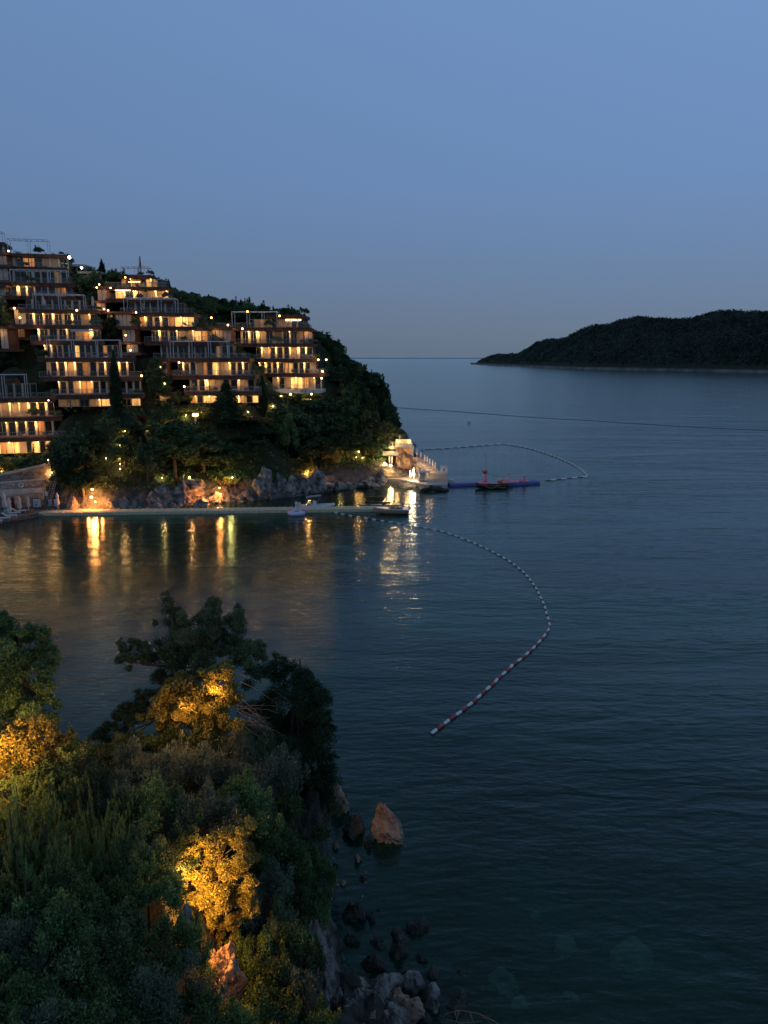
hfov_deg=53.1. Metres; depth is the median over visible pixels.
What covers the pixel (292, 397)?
garden shrub
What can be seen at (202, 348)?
window
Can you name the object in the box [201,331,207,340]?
window
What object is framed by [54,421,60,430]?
window
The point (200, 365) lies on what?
window
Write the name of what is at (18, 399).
terraced hotel building
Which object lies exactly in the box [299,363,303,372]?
window
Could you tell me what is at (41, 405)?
window
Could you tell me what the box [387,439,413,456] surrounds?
beach club
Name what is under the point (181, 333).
window
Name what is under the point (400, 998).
cove rock
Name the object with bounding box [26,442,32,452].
window
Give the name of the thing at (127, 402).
window
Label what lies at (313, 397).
garden shrub
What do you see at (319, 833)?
bush
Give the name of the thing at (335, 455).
garden shrub
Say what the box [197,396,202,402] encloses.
window
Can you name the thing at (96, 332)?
window
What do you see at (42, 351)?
terrace shrub
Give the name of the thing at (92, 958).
bush
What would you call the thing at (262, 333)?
window
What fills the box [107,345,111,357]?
window
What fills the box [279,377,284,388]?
window
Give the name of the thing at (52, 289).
window
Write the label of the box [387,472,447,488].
club quay
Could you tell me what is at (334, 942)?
shore rock
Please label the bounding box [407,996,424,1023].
cove rock
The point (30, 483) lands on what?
beach wall
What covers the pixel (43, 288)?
window
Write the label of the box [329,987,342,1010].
shore rock
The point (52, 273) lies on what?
window
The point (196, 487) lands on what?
shore rock
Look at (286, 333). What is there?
window
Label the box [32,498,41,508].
signboard
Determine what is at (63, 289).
window
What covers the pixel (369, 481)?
shore rock
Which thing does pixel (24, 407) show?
window
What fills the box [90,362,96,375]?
window
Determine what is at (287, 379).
window
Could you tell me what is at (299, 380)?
window
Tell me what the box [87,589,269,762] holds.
ragged pine
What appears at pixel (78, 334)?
window
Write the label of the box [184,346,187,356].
window
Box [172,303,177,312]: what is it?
window
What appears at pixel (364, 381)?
pine tree
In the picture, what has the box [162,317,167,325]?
window
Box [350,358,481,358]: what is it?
distant hills
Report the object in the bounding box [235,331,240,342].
window
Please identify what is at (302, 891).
bush
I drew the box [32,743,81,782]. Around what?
bush
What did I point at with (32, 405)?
window
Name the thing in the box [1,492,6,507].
closed parasol
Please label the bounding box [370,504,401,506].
kayak
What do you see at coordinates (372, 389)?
pine tree
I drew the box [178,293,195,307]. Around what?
pine tree
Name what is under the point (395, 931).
cove rock
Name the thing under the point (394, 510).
speedboat
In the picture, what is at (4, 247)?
terraced hotel building
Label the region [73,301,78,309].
window
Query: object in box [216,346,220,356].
window
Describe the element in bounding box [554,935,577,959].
sunken rock
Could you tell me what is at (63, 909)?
bush
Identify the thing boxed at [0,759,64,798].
bush
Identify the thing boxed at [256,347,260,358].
window
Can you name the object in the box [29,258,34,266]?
window
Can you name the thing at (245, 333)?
window
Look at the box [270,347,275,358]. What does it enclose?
window
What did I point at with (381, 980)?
cove rock
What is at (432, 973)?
cove rock
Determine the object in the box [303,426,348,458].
pine tree
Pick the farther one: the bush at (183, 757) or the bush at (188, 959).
the bush at (183, 757)
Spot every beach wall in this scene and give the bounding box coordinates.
[0,478,45,496]
[0,487,43,498]
[0,493,43,506]
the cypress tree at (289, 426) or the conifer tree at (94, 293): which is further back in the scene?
the conifer tree at (94, 293)
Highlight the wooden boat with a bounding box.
[475,482,507,488]
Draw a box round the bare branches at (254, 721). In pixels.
[237,674,282,751]
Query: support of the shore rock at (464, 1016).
in the water
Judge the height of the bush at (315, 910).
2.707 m
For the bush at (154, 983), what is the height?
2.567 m
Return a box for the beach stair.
[44,476,56,506]
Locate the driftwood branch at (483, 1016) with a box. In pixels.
[439,1010,498,1023]
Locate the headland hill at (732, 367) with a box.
[471,310,767,372]
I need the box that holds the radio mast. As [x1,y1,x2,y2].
[137,256,141,274]
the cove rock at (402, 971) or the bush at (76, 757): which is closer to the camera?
the bush at (76, 757)
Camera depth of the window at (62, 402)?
143.63 m
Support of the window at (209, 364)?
in the terraced hotel building at (163, 319)
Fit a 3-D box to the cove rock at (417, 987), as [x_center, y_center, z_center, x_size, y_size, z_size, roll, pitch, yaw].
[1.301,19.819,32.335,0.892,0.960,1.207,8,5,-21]
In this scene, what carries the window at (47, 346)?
in the terraced hotel building at (71, 366)
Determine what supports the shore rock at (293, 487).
on the hillside at (289, 544)
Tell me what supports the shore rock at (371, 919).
in the water
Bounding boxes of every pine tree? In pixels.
[0,295,10,334]
[0,340,28,356]
[40,421,95,474]
[54,452,102,499]
[71,426,106,454]
[74,267,103,292]
[105,434,132,467]
[116,424,160,431]
[130,436,166,481]
[132,418,202,480]
[143,356,167,379]
[145,367,172,405]
[160,442,179,466]
[170,432,227,473]
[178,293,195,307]
[198,442,257,467]
[201,302,218,316]
[219,416,270,423]
[221,298,230,306]
[226,304,247,323]
[235,305,256,320]
[264,408,300,446]
[265,397,320,446]
[272,307,296,314]
[281,308,301,314]
[291,426,335,462]
[294,394,359,436]
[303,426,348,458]
[314,331,331,339]
[315,397,360,432]
[319,337,333,346]
[330,339,346,353]
[330,346,345,362]
[335,382,361,405]
[336,430,378,457]
[340,354,350,360]
[344,359,361,373]
[345,361,363,382]
[349,407,390,456]
[356,362,366,374]
[357,372,379,386]
[358,403,380,428]
[365,439,384,458]
[367,376,390,397]
[367,428,390,451]
[370,372,385,386]
[376,389,390,418]
[381,405,399,429]
[382,421,395,444]
[384,426,405,441]
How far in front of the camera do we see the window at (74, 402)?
144.16 m
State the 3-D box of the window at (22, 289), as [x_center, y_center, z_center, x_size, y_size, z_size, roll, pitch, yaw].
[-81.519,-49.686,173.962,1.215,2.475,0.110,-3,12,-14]
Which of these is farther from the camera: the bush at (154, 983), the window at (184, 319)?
the window at (184, 319)
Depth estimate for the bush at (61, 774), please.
24.21 m
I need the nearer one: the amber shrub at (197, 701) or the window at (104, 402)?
the amber shrub at (197, 701)
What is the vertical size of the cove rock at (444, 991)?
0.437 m
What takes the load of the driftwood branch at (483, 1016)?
on the hillside at (476, 876)
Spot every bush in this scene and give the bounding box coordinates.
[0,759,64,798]
[0,863,83,948]
[0,886,100,988]
[0,901,49,979]
[0,913,89,1022]
[0,951,60,1023]
[0,973,116,1023]
[9,752,89,816]
[23,854,113,928]
[26,967,140,1023]
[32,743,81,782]
[48,896,146,980]
[49,929,148,1013]
[55,738,119,812]
[58,722,96,757]
[74,765,144,827]
[77,734,130,781]
[81,843,150,929]
[95,953,179,1023]
[100,894,182,980]
[101,735,178,815]
[108,810,174,884]
[108,848,189,932]
[109,975,186,1023]
[111,719,166,779]
[117,767,203,839]
[138,721,193,764]
[146,730,243,797]
[151,820,204,874]
[151,937,219,1023]
[158,906,213,991]
[159,981,225,1023]
[160,776,243,859]
[162,721,234,775]
[181,738,269,814]
[181,815,261,949]
[187,955,221,994]
[192,992,259,1023]
[199,731,258,764]
[209,763,284,852]
[225,919,273,979]
[230,735,317,810]
[230,977,302,1023]
[232,810,311,885]
[232,857,299,938]
[234,723,277,767]
[239,938,295,1008]
[242,781,306,847]
[243,892,315,963]
[256,837,323,915]
[262,949,322,1023]
[279,993,341,1023]
[280,805,334,878]
[285,923,326,999]
[290,883,333,930]
[294,843,337,888]
[306,878,331,903]
[320,788,346,840]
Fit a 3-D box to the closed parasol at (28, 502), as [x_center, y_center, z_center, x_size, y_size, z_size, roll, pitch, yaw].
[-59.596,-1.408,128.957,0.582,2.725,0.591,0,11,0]
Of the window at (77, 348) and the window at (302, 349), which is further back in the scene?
the window at (302, 349)
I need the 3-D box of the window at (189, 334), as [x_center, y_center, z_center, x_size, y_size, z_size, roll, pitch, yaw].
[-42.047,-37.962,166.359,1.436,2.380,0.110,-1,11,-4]
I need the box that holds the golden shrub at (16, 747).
[0,714,75,807]
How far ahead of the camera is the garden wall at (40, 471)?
135.45 m
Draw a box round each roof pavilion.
[72,264,92,270]
[77,271,105,279]
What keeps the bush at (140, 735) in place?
on the hillside at (476, 876)
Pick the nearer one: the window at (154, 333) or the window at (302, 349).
the window at (154, 333)
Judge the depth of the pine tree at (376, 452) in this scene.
168.00 m
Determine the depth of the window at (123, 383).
150.47 m
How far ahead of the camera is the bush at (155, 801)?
24.75 m
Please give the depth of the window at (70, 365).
152.67 m
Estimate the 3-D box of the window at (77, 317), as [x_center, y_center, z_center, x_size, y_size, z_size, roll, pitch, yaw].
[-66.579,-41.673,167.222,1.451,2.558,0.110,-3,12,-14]
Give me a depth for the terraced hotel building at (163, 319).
163.21 m
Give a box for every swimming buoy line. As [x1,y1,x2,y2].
[333,512,550,734]
[421,444,588,480]
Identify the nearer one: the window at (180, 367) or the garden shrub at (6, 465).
the garden shrub at (6, 465)
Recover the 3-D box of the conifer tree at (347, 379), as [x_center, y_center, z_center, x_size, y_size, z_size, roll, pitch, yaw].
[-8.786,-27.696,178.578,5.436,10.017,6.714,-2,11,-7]
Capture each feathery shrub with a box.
[0,767,64,833]
[0,783,68,888]
[0,829,68,914]
[1,789,100,880]
[10,830,106,931]
[51,775,137,855]
[54,812,145,905]
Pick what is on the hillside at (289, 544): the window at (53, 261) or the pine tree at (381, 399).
the pine tree at (381, 399)
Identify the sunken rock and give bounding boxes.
[487,965,519,997]
[511,994,530,1010]
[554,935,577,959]
[563,991,579,999]
[610,935,653,977]
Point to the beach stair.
(51, 492)
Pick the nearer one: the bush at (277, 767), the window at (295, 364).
the bush at (277, 767)
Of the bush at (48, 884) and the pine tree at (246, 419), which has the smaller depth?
the bush at (48, 884)
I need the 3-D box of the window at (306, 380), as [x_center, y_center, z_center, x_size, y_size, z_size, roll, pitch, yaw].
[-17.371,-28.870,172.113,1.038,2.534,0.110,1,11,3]
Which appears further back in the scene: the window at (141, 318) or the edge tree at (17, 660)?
the window at (141, 318)
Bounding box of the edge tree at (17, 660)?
[0,609,63,740]
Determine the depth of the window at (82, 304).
171.65 m
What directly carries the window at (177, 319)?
in the terraced hotel building at (163, 319)
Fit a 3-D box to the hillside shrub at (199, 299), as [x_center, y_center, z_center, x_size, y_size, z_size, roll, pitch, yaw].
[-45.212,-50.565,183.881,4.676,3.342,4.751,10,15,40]
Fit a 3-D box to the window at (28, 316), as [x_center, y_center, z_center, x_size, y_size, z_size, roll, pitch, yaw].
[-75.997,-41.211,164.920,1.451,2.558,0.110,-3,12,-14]
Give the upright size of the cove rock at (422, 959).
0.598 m
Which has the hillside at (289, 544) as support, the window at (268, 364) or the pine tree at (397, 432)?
the pine tree at (397, 432)
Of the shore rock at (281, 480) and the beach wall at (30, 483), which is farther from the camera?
the shore rock at (281, 480)
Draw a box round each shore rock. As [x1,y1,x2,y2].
[67,497,77,509]
[104,498,124,508]
[120,495,130,508]
[128,499,140,508]
[146,491,163,508]
[154,484,174,502]
[169,503,178,514]
[170,480,191,506]
[176,902,196,941]
[184,476,204,495]
[192,499,208,507]
[208,941,247,1007]
[209,492,224,503]
[225,496,235,502]
[241,487,254,503]
[252,465,276,497]
[266,492,271,501]
[276,473,286,493]
[286,475,301,496]
[298,919,337,1018]
[300,479,311,495]
[307,468,326,496]
[307,917,344,997]
[326,480,334,489]
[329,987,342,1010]
[330,840,339,856]
[333,481,346,492]
[333,783,349,824]
[342,813,364,841]
[342,903,368,930]
[344,987,363,1006]
[345,482,355,490]
[354,480,365,488]
[354,852,359,868]
[360,954,388,978]
[362,1010,375,1023]
[363,476,379,490]
[364,835,372,854]
[367,912,374,933]
[369,989,382,997]
[371,802,409,855]
[375,469,386,486]
[385,944,410,964]
[396,451,415,469]
[420,485,435,490]
[423,982,439,1019]
[432,486,441,492]
[440,488,448,493]
[445,1001,475,1023]
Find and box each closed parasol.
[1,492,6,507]
[6,497,11,514]
[11,496,14,508]
[17,496,21,508]
[26,496,29,510]
[55,493,59,509]
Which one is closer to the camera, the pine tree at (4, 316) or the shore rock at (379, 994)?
the shore rock at (379, 994)
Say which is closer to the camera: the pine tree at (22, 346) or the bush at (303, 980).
the bush at (303, 980)
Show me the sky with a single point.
(419, 178)
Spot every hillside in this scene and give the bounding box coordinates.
[0,269,526,592]
[0,670,767,1023]
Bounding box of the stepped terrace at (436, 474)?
[413,457,447,478]
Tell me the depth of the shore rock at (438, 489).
151.91 m
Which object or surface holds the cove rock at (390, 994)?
in the water
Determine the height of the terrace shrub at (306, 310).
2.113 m
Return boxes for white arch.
[440,465,447,473]
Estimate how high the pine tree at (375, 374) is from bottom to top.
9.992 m
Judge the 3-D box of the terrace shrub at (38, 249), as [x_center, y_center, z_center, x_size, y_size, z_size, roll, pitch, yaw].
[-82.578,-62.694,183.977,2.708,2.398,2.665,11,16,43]
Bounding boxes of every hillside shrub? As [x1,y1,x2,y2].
[104,268,123,276]
[105,269,123,281]
[165,390,192,403]
[183,293,205,304]
[207,299,227,314]
[314,330,326,340]
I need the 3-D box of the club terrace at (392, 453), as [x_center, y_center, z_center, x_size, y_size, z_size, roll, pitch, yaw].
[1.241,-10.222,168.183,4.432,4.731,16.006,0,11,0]
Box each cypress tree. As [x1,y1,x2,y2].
[98,259,105,272]
[107,349,123,418]
[257,375,268,416]
[272,400,299,458]
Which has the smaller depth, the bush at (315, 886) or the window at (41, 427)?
the bush at (315, 886)
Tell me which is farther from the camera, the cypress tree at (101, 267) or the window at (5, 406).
the cypress tree at (101, 267)
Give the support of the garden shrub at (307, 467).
on the hillside at (289, 544)
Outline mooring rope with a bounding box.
[396,407,767,430]
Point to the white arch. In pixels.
(443, 467)
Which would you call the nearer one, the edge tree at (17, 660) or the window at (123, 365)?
the edge tree at (17, 660)
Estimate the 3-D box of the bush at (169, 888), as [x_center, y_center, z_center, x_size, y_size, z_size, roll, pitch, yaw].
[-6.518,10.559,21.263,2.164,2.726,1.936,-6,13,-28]
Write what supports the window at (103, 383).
in the terraced hotel building at (71, 366)
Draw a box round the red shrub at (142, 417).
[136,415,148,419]
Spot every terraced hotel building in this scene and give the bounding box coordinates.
[0,232,11,251]
[0,238,145,413]
[0,374,65,458]
[93,266,261,407]
[208,310,328,393]
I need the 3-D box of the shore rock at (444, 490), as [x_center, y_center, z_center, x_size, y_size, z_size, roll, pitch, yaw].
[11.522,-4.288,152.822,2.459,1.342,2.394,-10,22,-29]
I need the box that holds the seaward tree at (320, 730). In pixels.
[236,650,342,837]
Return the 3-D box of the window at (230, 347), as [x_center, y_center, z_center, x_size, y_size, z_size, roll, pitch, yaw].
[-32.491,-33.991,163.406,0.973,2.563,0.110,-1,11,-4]
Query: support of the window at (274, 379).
in the terraced hotel building at (279, 360)
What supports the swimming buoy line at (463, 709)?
on the water
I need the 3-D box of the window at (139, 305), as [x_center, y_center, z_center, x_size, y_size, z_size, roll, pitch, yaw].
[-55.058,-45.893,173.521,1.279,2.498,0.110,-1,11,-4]
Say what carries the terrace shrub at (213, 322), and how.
on the terraced hotel building at (279, 360)
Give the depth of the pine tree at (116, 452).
134.56 m
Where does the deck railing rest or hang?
on the beach club
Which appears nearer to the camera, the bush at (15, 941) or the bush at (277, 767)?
the bush at (15, 941)
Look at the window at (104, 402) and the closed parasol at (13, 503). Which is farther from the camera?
the window at (104, 402)
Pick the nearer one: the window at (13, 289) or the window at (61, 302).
the window at (61, 302)
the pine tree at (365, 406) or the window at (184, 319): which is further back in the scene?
the pine tree at (365, 406)
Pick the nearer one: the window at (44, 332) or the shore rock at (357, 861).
the shore rock at (357, 861)
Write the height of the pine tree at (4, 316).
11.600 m
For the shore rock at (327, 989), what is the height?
4.618 m
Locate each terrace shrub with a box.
[25,273,37,281]
[26,407,40,416]
[31,331,35,340]
[33,245,44,252]
[35,348,48,357]
[67,275,78,284]
[89,317,102,324]
[129,316,141,325]
[162,291,174,296]
[210,319,219,325]
[257,363,266,370]
[264,319,276,325]
[271,335,283,341]
[297,307,309,314]
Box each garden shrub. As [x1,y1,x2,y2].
[0,455,27,469]
[0,459,17,471]
[17,462,34,469]
[25,443,37,464]
[30,453,44,462]
[48,473,56,481]
[161,418,183,422]
[171,408,197,411]
[193,411,210,421]
[215,475,240,487]
[271,392,289,395]
[285,396,302,400]
[296,462,317,476]
[303,394,321,400]
[321,448,343,464]
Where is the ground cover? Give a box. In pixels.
[0,269,408,491]
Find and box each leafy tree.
[242,297,261,313]
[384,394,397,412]
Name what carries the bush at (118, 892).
on the hillside at (476, 876)
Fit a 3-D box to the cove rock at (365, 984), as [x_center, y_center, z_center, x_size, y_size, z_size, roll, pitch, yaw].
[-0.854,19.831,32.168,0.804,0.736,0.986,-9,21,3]
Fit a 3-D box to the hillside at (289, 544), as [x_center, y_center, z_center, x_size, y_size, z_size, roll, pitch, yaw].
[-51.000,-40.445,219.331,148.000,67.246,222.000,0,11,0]
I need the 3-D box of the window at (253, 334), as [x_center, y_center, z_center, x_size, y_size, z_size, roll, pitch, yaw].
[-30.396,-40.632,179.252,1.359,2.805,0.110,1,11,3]
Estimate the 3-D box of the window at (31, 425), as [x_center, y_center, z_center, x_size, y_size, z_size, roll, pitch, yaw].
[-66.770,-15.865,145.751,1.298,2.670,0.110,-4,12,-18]
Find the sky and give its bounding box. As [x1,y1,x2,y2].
[0,0,767,357]
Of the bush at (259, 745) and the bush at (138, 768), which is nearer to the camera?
the bush at (138, 768)
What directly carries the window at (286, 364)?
in the terraced hotel building at (279, 360)
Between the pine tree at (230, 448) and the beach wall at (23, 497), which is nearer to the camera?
the beach wall at (23, 497)
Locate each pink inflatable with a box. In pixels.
[479,470,489,484]
[502,474,512,483]
[520,475,527,482]
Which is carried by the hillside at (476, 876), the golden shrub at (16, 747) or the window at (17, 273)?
the golden shrub at (16, 747)
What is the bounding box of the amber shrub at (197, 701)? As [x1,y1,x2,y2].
[133,658,247,799]
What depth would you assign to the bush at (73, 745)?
28.63 m
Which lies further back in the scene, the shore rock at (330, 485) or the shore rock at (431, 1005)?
the shore rock at (330, 485)
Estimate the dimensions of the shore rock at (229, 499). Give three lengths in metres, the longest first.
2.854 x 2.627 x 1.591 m
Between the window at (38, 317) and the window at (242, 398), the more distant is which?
the window at (38, 317)
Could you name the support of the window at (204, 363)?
in the terraced hotel building at (163, 319)
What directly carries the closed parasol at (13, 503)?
on the beach terrace at (36, 512)
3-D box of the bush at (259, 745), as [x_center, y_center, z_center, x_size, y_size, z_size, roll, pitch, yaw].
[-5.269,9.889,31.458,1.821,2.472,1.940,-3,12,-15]
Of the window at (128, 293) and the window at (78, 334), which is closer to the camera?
the window at (78, 334)
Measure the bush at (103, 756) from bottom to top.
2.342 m
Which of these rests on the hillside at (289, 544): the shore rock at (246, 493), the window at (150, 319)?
the shore rock at (246, 493)
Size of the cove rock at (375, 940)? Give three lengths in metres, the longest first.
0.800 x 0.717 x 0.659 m
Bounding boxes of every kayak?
[365,500,391,503]
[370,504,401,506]
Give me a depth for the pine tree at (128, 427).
137.09 m
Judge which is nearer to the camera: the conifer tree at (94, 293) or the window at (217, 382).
the window at (217, 382)
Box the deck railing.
[386,442,395,448]
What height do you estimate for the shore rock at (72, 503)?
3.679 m
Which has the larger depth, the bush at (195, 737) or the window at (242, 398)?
the window at (242, 398)
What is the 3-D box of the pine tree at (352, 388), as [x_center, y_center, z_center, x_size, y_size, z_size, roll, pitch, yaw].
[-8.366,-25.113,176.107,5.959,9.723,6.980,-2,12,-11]
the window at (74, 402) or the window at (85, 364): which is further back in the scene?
the window at (85, 364)
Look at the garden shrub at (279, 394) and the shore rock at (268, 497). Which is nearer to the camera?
the shore rock at (268, 497)
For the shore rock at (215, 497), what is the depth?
139.55 m
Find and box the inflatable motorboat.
[298,494,334,507]
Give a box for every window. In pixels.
[0,384,6,396]
[0,422,6,435]
[1,403,8,415]
[1,442,6,453]
[6,384,13,396]
[6,442,12,453]
[8,422,16,435]
[11,286,16,295]
[11,403,18,415]
[14,442,20,452]
[15,270,20,281]
[15,384,21,396]
[16,257,22,265]
[18,422,25,435]
[20,271,26,281]
[20,287,25,295]
[20,403,27,415]
[20,442,26,452]
[23,258,28,266]
[23,384,30,396]
[25,314,32,324]
[26,300,31,307]
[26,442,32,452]
[27,421,35,434]
[28,287,33,294]
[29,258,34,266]
[30,384,36,396]
[30,402,36,415]
[32,441,38,452]
[33,300,38,308]
[35,258,41,265]
[35,272,40,282]
[35,314,42,324]
[36,287,41,294]
[37,421,44,434]
[38,402,45,414]
[39,441,45,452]
[40,329,47,340]
[41,287,46,295]
[42,258,49,266]
[42,272,46,282]
[44,421,52,434]
[45,314,52,324]
[46,300,51,308]
[46,345,50,357]
[47,402,53,414]
[48,272,54,281]
[49,287,54,294]
[50,329,57,340]
[50,362,56,375]
[51,258,57,266]
[52,345,57,357]
[53,300,58,309]
[54,271,59,282]
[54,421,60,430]
[55,287,60,293]
[55,314,61,324]
[57,345,62,357]
[58,362,65,375]
[58,399,67,406]
[59,300,64,309]
[59,329,66,340]
[60,259,66,267]
[60,381,66,393]
[61,272,66,282]
[61,287,65,293]
[63,345,68,357]
[64,314,71,323]
[66,287,72,296]
[66,301,71,309]
[67,362,74,375]
[68,329,75,340]
[68,381,73,392]
[70,345,74,357]
[70,399,79,406]
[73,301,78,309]
[74,314,80,323]
[74,381,79,392]
[75,345,79,357]
[76,332,82,340]
[76,362,82,375]
[80,301,85,309]
[80,345,84,357]
[80,399,89,406]
[81,314,88,324]
[81,381,86,392]
[83,332,89,338]
[83,362,88,375]
[86,345,90,357]
[86,381,91,392]
[89,399,98,406]
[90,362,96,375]
[91,314,97,324]
[92,345,96,357]
[93,381,98,392]
[94,330,100,339]
[98,345,103,357]
[98,362,104,375]
[100,381,106,392]
[101,399,110,405]
[103,345,107,357]
[106,362,110,374]
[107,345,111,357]
[113,345,118,357]
[115,291,122,297]
[120,362,126,375]
[120,381,125,392]
[123,399,131,405]
[126,291,132,297]
[127,381,132,392]
[128,362,134,375]
[129,303,134,311]
[131,399,140,405]
[134,381,139,392]
[137,303,142,312]
[138,291,146,297]
[140,317,144,325]
[145,303,149,312]
[146,291,154,297]
[147,317,152,325]
[151,303,156,312]
[152,331,158,340]
[154,317,159,325]
[158,291,165,297]
[159,303,164,311]
[161,331,167,340]
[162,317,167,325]
[162,346,166,356]
[166,303,172,312]
[168,346,172,356]
[170,317,174,325]
[170,331,176,340]
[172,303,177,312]
[173,346,177,356]
[175,317,180,325]
[178,303,184,312]
[178,331,185,340]
[178,363,182,374]
[179,346,183,356]
[182,317,187,325]
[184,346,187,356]
[184,362,189,374]
[186,331,192,340]
[188,317,193,324]
[190,346,193,356]
[191,362,195,374]
[191,380,197,390]
[195,331,201,340]
[195,346,200,355]
[197,362,202,374]
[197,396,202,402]
[199,380,204,390]
[200,346,204,356]
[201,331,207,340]
[203,362,207,374]
[203,396,208,402]
[206,346,210,356]
[207,362,212,374]
[209,380,215,390]
[211,346,215,356]
[212,362,216,374]
[215,380,221,390]
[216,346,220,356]
[219,362,223,374]
[222,346,226,355]
[224,362,228,374]
[228,346,232,356]
[231,362,235,374]
[231,380,236,390]
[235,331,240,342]
[237,362,241,374]
[240,380,246,390]
[240,396,245,402]
[242,331,247,342]
[244,362,248,374]
[246,396,252,402]
[248,380,253,390]
[250,331,255,342]
[252,396,258,402]
[254,319,259,326]
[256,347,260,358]
[260,331,265,342]
[263,347,268,358]
[266,331,272,342]
[267,363,270,372]
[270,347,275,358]
[272,377,277,387]
[273,363,276,372]
[276,331,281,342]
[277,347,282,358]
[278,319,283,326]
[279,363,282,372]
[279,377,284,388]
[283,331,288,342]
[284,319,289,326]
[284,347,288,358]
[285,363,288,372]
[285,377,290,388]
[289,363,293,372]
[291,331,296,342]
[291,347,296,358]
[291,377,295,388]
[293,363,297,372]
[297,331,302,342]
[297,377,302,388]
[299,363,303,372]
[300,347,304,358]
[304,377,308,388]
[306,363,309,372]
[307,347,312,358]
[309,377,313,388]
[315,377,320,388]
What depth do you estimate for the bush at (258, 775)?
28.45 m
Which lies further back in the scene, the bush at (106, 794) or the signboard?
the signboard
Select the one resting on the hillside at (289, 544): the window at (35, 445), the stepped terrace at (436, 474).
the stepped terrace at (436, 474)
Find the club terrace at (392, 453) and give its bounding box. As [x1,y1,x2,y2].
[383,450,398,463]
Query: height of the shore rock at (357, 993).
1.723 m
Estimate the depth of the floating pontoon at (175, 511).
130.65 m
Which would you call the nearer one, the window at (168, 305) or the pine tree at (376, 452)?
the pine tree at (376, 452)
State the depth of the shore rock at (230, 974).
22.35 m
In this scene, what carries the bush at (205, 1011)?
on the hillside at (476, 876)
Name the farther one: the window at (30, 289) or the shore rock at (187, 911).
the window at (30, 289)
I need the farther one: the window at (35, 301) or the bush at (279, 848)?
the window at (35, 301)
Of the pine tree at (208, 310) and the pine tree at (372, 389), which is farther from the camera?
the pine tree at (372, 389)
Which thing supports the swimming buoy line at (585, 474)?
on the water
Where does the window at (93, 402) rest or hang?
in the terraced hotel building at (71, 366)
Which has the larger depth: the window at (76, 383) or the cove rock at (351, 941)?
the window at (76, 383)
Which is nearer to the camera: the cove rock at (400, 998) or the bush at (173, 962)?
the bush at (173, 962)
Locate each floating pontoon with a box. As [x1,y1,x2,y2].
[39,505,375,515]
[448,482,478,486]
[508,480,540,485]
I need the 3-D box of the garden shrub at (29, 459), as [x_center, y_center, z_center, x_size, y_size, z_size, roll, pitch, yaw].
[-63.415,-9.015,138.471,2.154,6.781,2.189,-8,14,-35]
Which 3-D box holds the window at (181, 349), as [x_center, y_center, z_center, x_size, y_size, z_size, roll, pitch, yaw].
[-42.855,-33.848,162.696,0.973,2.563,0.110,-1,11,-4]
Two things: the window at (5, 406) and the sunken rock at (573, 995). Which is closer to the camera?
the sunken rock at (573, 995)
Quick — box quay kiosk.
[418,468,432,481]
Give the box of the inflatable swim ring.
[287,501,305,515]
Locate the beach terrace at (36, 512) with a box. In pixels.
[2,509,66,519]
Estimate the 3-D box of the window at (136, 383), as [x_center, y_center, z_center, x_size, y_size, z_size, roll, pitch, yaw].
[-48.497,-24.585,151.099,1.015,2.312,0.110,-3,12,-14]
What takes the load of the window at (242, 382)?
in the terraced hotel building at (163, 319)
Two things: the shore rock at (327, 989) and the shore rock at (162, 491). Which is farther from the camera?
the shore rock at (162, 491)
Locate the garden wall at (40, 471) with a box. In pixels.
[0,462,50,485]
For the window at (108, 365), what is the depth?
154.32 m
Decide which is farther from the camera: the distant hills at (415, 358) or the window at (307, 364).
the distant hills at (415, 358)
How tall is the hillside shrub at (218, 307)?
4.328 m
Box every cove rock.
[340,880,345,887]
[343,934,360,949]
[344,900,353,911]
[359,875,367,881]
[359,977,370,987]
[361,987,385,1005]
[369,934,385,949]
[370,942,385,955]
[370,973,388,1003]
[371,985,385,999]
[385,1001,398,1016]
[387,972,403,989]
[387,1006,411,1023]
[388,933,406,949]
[389,987,392,1000]
[390,926,402,937]
[390,994,397,1004]
[392,986,402,994]
[393,993,409,1005]
[396,968,415,974]
[400,998,414,1015]
[402,921,420,943]
[402,970,414,993]
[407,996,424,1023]
[408,970,426,997]
[414,916,431,937]
[414,953,428,967]
[416,1011,437,1023]
[418,990,425,1004]
[424,965,439,984]
[441,988,450,998]
[446,998,460,1009]
[451,969,465,981]
[455,987,467,1002]
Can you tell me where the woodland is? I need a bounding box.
[475,309,767,366]
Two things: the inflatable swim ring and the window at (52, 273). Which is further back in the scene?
the window at (52, 273)
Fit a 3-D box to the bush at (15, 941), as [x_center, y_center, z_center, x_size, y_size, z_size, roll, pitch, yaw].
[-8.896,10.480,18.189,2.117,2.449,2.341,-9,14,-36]
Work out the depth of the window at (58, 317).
166.23 m
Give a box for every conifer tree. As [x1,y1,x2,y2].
[81,283,97,301]
[102,313,122,341]
[208,382,242,428]
[217,299,229,314]
[222,299,236,316]
[253,304,271,318]
[322,337,338,355]
[339,372,351,396]
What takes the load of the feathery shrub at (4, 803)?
on the hillside at (476, 876)
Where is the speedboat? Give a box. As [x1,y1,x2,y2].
[374,506,410,513]
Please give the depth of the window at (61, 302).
170.57 m
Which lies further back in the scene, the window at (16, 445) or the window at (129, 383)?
the window at (129, 383)
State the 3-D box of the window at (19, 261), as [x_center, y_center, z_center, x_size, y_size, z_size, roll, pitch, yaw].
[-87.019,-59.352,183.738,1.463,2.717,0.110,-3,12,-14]
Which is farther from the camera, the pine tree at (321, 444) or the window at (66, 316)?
the window at (66, 316)
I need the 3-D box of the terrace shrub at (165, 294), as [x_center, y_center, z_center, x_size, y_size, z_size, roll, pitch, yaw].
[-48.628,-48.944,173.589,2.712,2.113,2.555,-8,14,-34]

